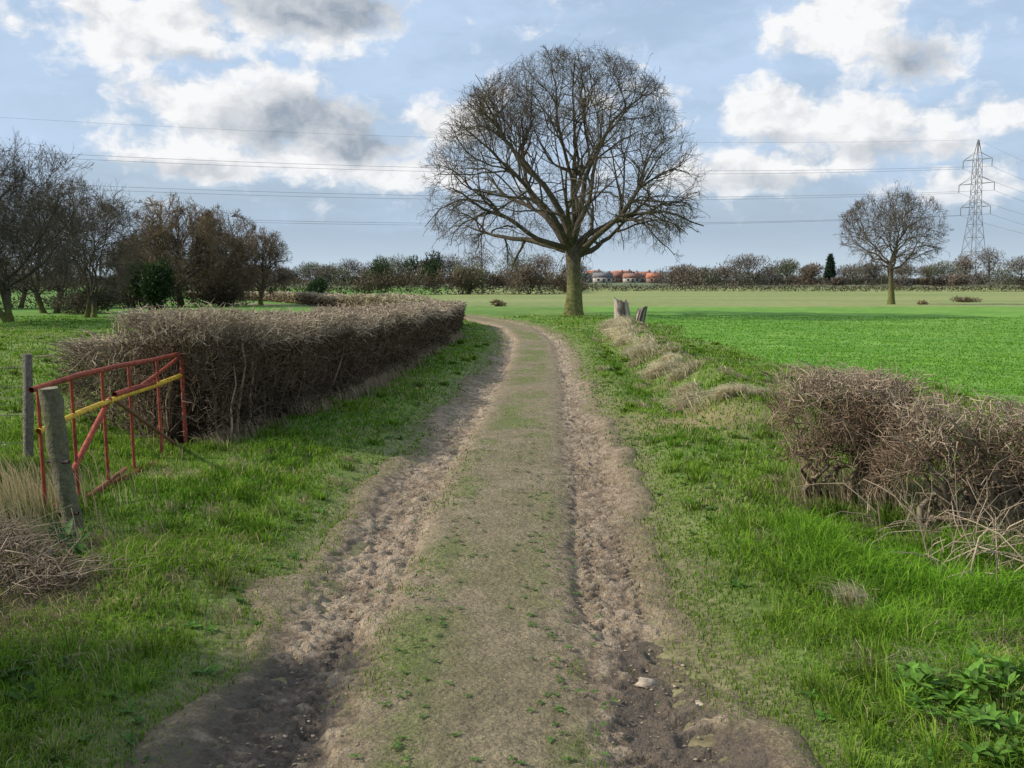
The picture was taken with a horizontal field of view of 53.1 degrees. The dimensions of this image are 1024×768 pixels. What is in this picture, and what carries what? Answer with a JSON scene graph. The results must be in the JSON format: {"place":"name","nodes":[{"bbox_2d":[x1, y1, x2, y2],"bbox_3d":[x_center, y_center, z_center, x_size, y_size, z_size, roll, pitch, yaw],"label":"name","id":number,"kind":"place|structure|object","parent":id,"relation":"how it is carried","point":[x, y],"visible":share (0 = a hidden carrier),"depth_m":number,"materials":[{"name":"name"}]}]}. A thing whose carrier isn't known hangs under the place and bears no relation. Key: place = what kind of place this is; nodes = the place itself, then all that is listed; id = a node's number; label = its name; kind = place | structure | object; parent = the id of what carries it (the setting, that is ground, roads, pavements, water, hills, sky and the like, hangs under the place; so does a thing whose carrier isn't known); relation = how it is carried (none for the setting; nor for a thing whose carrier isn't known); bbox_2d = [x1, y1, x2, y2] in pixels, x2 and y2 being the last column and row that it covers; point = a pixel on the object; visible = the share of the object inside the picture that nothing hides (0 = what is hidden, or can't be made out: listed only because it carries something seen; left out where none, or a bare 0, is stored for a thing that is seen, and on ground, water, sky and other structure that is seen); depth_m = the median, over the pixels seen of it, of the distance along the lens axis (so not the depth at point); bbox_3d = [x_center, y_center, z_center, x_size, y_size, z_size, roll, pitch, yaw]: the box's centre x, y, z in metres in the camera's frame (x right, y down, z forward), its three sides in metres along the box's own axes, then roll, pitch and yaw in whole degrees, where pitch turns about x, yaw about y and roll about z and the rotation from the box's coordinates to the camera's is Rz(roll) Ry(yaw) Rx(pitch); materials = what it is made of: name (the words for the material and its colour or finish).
{"place":"outdoors","nodes":[
{"label":"outdoors","id":0,"kind":"place"},
{"bbox_2d":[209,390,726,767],"bbox_3d":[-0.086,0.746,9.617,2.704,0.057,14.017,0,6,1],"label":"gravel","id":1,"kind":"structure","parent":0,"point":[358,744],"depth_m":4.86,"materials":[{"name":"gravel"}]},
{"bbox_2d":[123,300,821,767],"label":"dirt track","id":2,"kind":"structure","parent":0,"point":[501,698],"depth_m":5.08,"materials":[{"name":"brown soil"}]},
{"bbox_2d":[387,557,702,705],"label":"flat stones","id":3,"kind":"object","parent":2,"relation":"on","point":[645,682],"visible":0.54,"depth_m":4.43,"materials":[{"name":"beige stone"}]},
{"bbox_2d":[0,280,1023,767],"bbox_3d":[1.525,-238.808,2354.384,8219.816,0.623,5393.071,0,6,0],"label":"ground","id":4,"kind":"structure","parent":0,"point":[858,304],"depth_m":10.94,"materials":[{"name":"green plant"}]},
{"bbox_2d":[0,353,33,459],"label":"wire fence","id":5,"kind":"object","parent":4,"relation":"on","point":[28,416],"visible":0.92,"depth_m":9.13,"materials":[{"name":"grey wood"}]},
{"bbox_2d":[0,137,51,304],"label":"tree","id":6,"kind":"object","parent":4,"relation":"on","point":[9,230],"visible":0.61,"depth_m":39.77,"materials":[{"name":"brown plant"}]},
{"bbox_2d":[0,204,70,308],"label":"tree","id":7,"kind":"object","parent":4,"relation":"on","point":[24,290],"visible":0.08,"depth_m":59.50,"materials":[{"name":"brown plant"}]},
{"bbox_2d":[0,655,81,728],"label":"dock plant","id":8,"kind":"object","parent":4,"relation":"on","point":[29,687],"visible":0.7,"depth_m":4.18,"materials":[{"name":"green plant"}]},
{"bbox_2d":[0,128,106,321],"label":"tree","id":9,"kind":"object","parent":4,"relation":"on","point":[5,294],"visible":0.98,"depth_m":38.71,"materials":[{"name":"brown plant"}]},
{"bbox_2d":[38,386,84,533],"bbox_3d":[-2.890,0.532,6.588,0.258,1.035,0.142,0,6,0],"label":"gate post","id":10,"kind":"object","parent":4,"relation":"on","point":[51,399],"visible":0.89,"depth_m":6.54,"materials":[{"name":"grey wood"}]},
{"bbox_2d":[0,170,125,312],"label":"tree","id":11,"kind":"object","parent":4,"relation":"on","point":[38,299],"visible":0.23,"depth_m":49.48,"materials":[{"name":"brown plant"}]},
{"bbox_2d":[6,518,123,557],"bbox_3d":[-2.640,0.913,6.098,0.897,0.170,0.460,5,8,41],"label":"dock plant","id":12,"kind":"object","parent":4,"relation":"on","point":[78,546],"visible":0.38,"depth_m":6.13,"materials":[{"name":"green plant"}]},
{"bbox_2d":[0,366,146,604],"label":"bramble thicket","id":13,"kind":"object","parent":4,"relation":"on","point":[14,540],"visible":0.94,"depth_m":5.45,"materials":[{"name":"brown plant"}]},
{"bbox_2d":[42,283,126,314],"bbox_3d":[-20.687,-4.067,49.433,3.618,1.704,4.416,-5,8,-42],"label":"scrub bush","id":14,"kind":"object","parent":4,"relation":"on","point":[78,305],"visible":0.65,"depth_m":48.68,"materials":[{"name":"brown plant"}]},
{"bbox_2d":[12,171,160,317],"bbox_3d":[-18.213,-5.692,43.571,5.758,7.076,5.392,-4,7,-36],"label":"tree","id":15,"kind":"object","parent":4,"relation":"on","point":[112,261],"visible":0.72,"depth_m":43.24,"materials":[{"name":"brown plant"}]},
{"bbox_2d":[28,351,187,514],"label":"field gate","id":16,"kind":"structure","parent":4,"relation":"on","point":[149,383],"depth_m":8.03,"materials":[{"name":"metal"}]},
{"bbox_2d":[105,232,172,279],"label":"tree","id":17,"kind":"object","parent":4,"relation":"on","point":[131,253],"visible":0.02,"depth_m":74.76,"materials":[{"name":"brown plant"}]},
{"bbox_2d":[99,271,191,307],"bbox_3d":[-21.552,-5.520,60.494,4.988,2.429,4.678,-4,7,-31],"label":"scrub bush","id":18,"kind":"object","parent":4,"relation":"on","point":[132,299],"visible":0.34,"depth_m":59.77,"materials":[{"name":"brown plant"}]},
{"bbox_2d":[124,256,175,309],"bbox_3d":[-19.528,-5.357,54.946,2.925,3.024,2.779,0,6,0],"label":"holly bush","id":19,"kind":"object","parent":4,"relation":"on","point":[156,279],"visible":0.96,"depth_m":54.52,"materials":[{"name":"green plant"}]},
{"bbox_2d":[115,226,189,285],"bbox_3d":[-22.205,-7.263,62.639,4.492,5.360,4.872,-3,7,-29],"label":"tree","id":20,"kind":"object","parent":4,"relation":"on","point":[183,254],"visible":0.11,"depth_m":61.90,"materials":[{"name":"brown plant"}]},
{"bbox_2d":[128,190,238,306],"bbox_3d":[-19.983,-8.023,61.221,5.990,7.244,6.496,5,8,42],"label":"tree","id":21,"kind":"object","parent":4,"relation":"on","point":[174,221],"visible":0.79,"depth_m":60.89,"materials":[{"name":"brown plant"}]},
{"bbox_2d":[186,274,246,306],"bbox_3d":[-17.989,-5.740,62.715,3.669,2.423,4.906,0,6,0],"label":"scrub bush","id":22,"kind":"object","parent":4,"relation":"on","point":[225,293],"visible":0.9,"depth_m":61.75,"materials":[{"name":"brown plant"}]},
{"bbox_2d":[182,203,261,291],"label":"tree","id":23,"kind":"object","parent":4,"relation":"on","point":[253,227],"visible":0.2,"depth_m":66.76,"materials":[{"name":"brown plant"}]},
{"bbox_2d":[187,226,265,301],"bbox_3d":[-17.680,-7.285,63.541,4.792,5.215,5.196,-4,7,-32],"label":"tree","id":24,"kind":"object","parent":4,"relation":"on","point":[236,245],"visible":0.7,"depth_m":62.70,"materials":[{"name":"brown plant"}]},
{"bbox_2d":[21,298,467,446],"bbox_3d":[-2.686,-1.422,23.811,3.091,1.660,28.696,0,6,5],"label":"hawthorn hedge","id":25,"kind":"object","parent":4,"relation":"on","point":[255,365],"visible":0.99,"depth_m":10.97,"materials":[{"name":"brown plant"}]},
{"bbox_2d":[226,226,292,304],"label":"tree","id":26,"kind":"object","parent":4,"relation":"on","point":[271,254],"visible":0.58,"depth_m":66.13,"materials":[{"name":"brown plant"}]},
{"bbox_2d":[187,290,436,307],"bbox_3d":[-15.403,-5.796,69.469,4.526,1.418,60.570,-3,6,-26],"label":"hawthorn hedge","id":27,"kind":"object","parent":4,"relation":"on","point":[315,298],"visible":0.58,"depth_m":62.55,"materials":[{"name":"brown plant"}]},
{"bbox_2d":[305,276,327,292],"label":"holly bush","id":28,"kind":"object","parent":4,"relation":"on","point":[318,284],"visible":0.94,"depth_m":109.09,"materials":[{"name":"green plant"}]},
{"bbox_2d":[363,254,397,289],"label":"ivy tree","id":29,"kind":"object","parent":4,"relation":"on","point":[378,267],"visible":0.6,"depth_m":168.32,"materials":[{"name":"green plant"}]},
{"bbox_2d":[401,250,446,288],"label":"ivy tree","id":30,"kind":"object","parent":4,"relation":"on","point":[432,264],"visible":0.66,"depth_m":188.55,"materials":[{"name":"green plant"}]},
{"bbox_2d":[449,261,487,293],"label":"willow shrub","id":31,"kind":"object","parent":4,"relation":"on","point":[477,282],"visible":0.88,"depth_m":117.00,"materials":[{"name":"plant"}]},
{"bbox_2d":[490,298,506,305],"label":"scrub bush","id":32,"kind":"object","parent":4,"relation":"on","point":[496,302],"visible":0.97,"depth_m":63.23,"materials":[{"name":"brown plant"}]},
{"bbox_2d":[0,378,1010,767],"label":"clover and weeds","id":33,"kind":"object","parent":4,"relation":"on","point":[128,736],"visible":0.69,"depth_m":4.87,"materials":[{"name":"green plant"}]},
{"bbox_2d":[0,264,1023,308],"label":"distant hedgerow","id":34,"kind":"object","parent":4,"relation":"on","point":[562,287],"visible":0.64,"depth_m":116.82,"materials":[{"name":"brown plant"}]},
{"bbox_2d":[2,245,1023,285],"bbox_3d":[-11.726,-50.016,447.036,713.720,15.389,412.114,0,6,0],"label":"distant trees","id":35,"kind":"object","parent":4,"relation":"on","point":[683,274],"visible":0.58,"depth_m":298.38,"materials":[{"name":"brown plant"}]},
{"bbox_2d":[503,262,554,294],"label":"willow shrub","id":36,"kind":"object","parent":4,"relation":"on","point":[523,277],"visible":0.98,"depth_m":117.32,"materials":[{"name":"brown plant"}]},
{"bbox_2d":[415,33,711,315],"bbox_3d":[2.307,-8.871,45.584,13.277,12.163,13.279,0,6,0],"label":"oak tree","id":37,"kind":"object","parent":4,"relation":"on","point":[572,246],"visible":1,"depth_m":44.15,"materials":[{"name":"brown plant"}]},
{"bbox_2d":[593,278,612,282],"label":"walls","id":38,"kind":"structure","parent":4,"relation":"on","point":[601,280],"depth_m":514.49,"materials":[{"name":"white paint"}]},
{"bbox_2d":[592,273,612,277],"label":"roof","id":39,"kind":"structure","parent":38,"relation":"on","point":[602,275],"depth_m":515.36,"materials":[{"name":"grey tile"}]},
{"bbox_2d":[613,277,622,282],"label":"walls","id":40,"kind":"structure","parent":4,"relation":"on","point":[618,278],"depth_m":553.40,"materials":[{"name":"white paint"}]},
{"bbox_2d":[610,272,624,276],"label":"roof","id":41,"kind":"structure","parent":40,"relation":"on","point":[618,274],"depth_m":554.82,"materials":[{"name":"tile"}]},
{"bbox_2d":[614,297,647,322],"bbox_3d":[3.916,-2.346,34.459,1.114,1.167,0.819,4,7,33],"label":"tree stump","id":42,"kind":"object","parent":4,"relation":"on","point":[621,307],"visible":0.52,"depth_m":34.35,"materials":[{"name":"grey wood"}]},
{"bbox_2d":[623,278,639,282],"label":"walls","id":43,"kind":"structure","parent":4,"relation":"on","point":[629,281],"depth_m":534.33,"materials":[{"name":"white paint"}]},
{"bbox_2d":[622,273,640,277],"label":"roof","id":44,"kind":"structure","parent":43,"relation":"on","point":[630,275],"depth_m":535.52,"materials":[{"name":"brown tile"}]},
{"bbox_2d":[646,278,662,282],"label":"walls","id":45,"kind":"structure","parent":4,"relation":"on","point":[648,280],"depth_m":494.57,"materials":[{"name":"beige paint"}]},
{"bbox_2d":[645,273,663,277],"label":"roof","id":46,"kind":"structure","parent":45,"relation":"on","point":[648,275],"depth_m":495.48,"materials":[{"name":"orange tile"}]},
{"bbox_2d":[824,252,837,284],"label":"conifer tree","id":47,"kind":"object","parent":4,"relation":"on","point":[830,267],"visible":0.99,"depth_m":297.41,"materials":[{"name":"green plant"}]},
{"bbox_2d":[750,353,955,504],"bbox_3d":[2.458,0.362,7.411,1.416,1.152,1.261,0,6,0],"label":"hawthorn shrub","id":48,"kind":"object","parent":4,"relation":"on","point":[859,415],"visible":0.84,"depth_m":7.30,"materials":[{"name":"brown plant"}]},
{"bbox_2d":[836,179,953,303],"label":"oak tree","id":49,"kind":"object","parent":4,"relation":"on","point":[895,255],"visible":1,"depth_m":66.41,"materials":[{"name":"brown plant"}]},
{"bbox_2d":[796,382,1023,594],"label":"hawthorn shrub","id":50,"kind":"object","parent":4,"relation":"on","point":[1008,484],"visible":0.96,"depth_m":6.51,"materials":[{"name":"brown plant"}]},
{"bbox_2d":[916,299,929,304],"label":"scrub bush","id":51,"kind":"object","parent":4,"relation":"on","point":[922,302],"visible":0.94,"depth_m":65.58,"materials":[{"name":"brown plant"}]},
{"bbox_2d":[887,642,1023,767],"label":"nettle patch","id":52,"kind":"object","parent":4,"relation":"on","point":[976,673],"visible":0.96,"depth_m":3.80,"materials":[{"name":"green plant"}]},
{"bbox_2d":[949,295,982,301],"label":"scrub bush","id":53,"kind":"object","parent":4,"relation":"on","point":[962,299],"visible":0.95,"depth_m":75.62,"materials":[{"name":"brown plant"}]},
{"bbox_2d":[958,139,994,283],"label":"electricity pylon","id":54,"kind":"object","parent":4,"relation":"on","point":[977,183],"visible":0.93,"depth_m":335.54,"materials":[{"name":"metal"}]},
{"bbox_2d":[3,117,1023,233],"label":"power lines","id":55,"kind":"object","parent":54,"relation":"attached to","point":[517,169],"visible":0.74,"depth_m":294.82,"materials":[{"name":"metal"}]},
{"bbox_2d":[0,314,1023,761],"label":"dry grass","id":56,"kind":"structure","parent":0,"point":[618,330],"depth_m":7.07,"materials":[{"name":"beige plant"}]},
{"bbox_2d":[0,0,1023,279],"label":"sky","id":57,"kind":"structure","parent":0,"point":[839,80],"materials":[{"name":"blue"}]}
]}

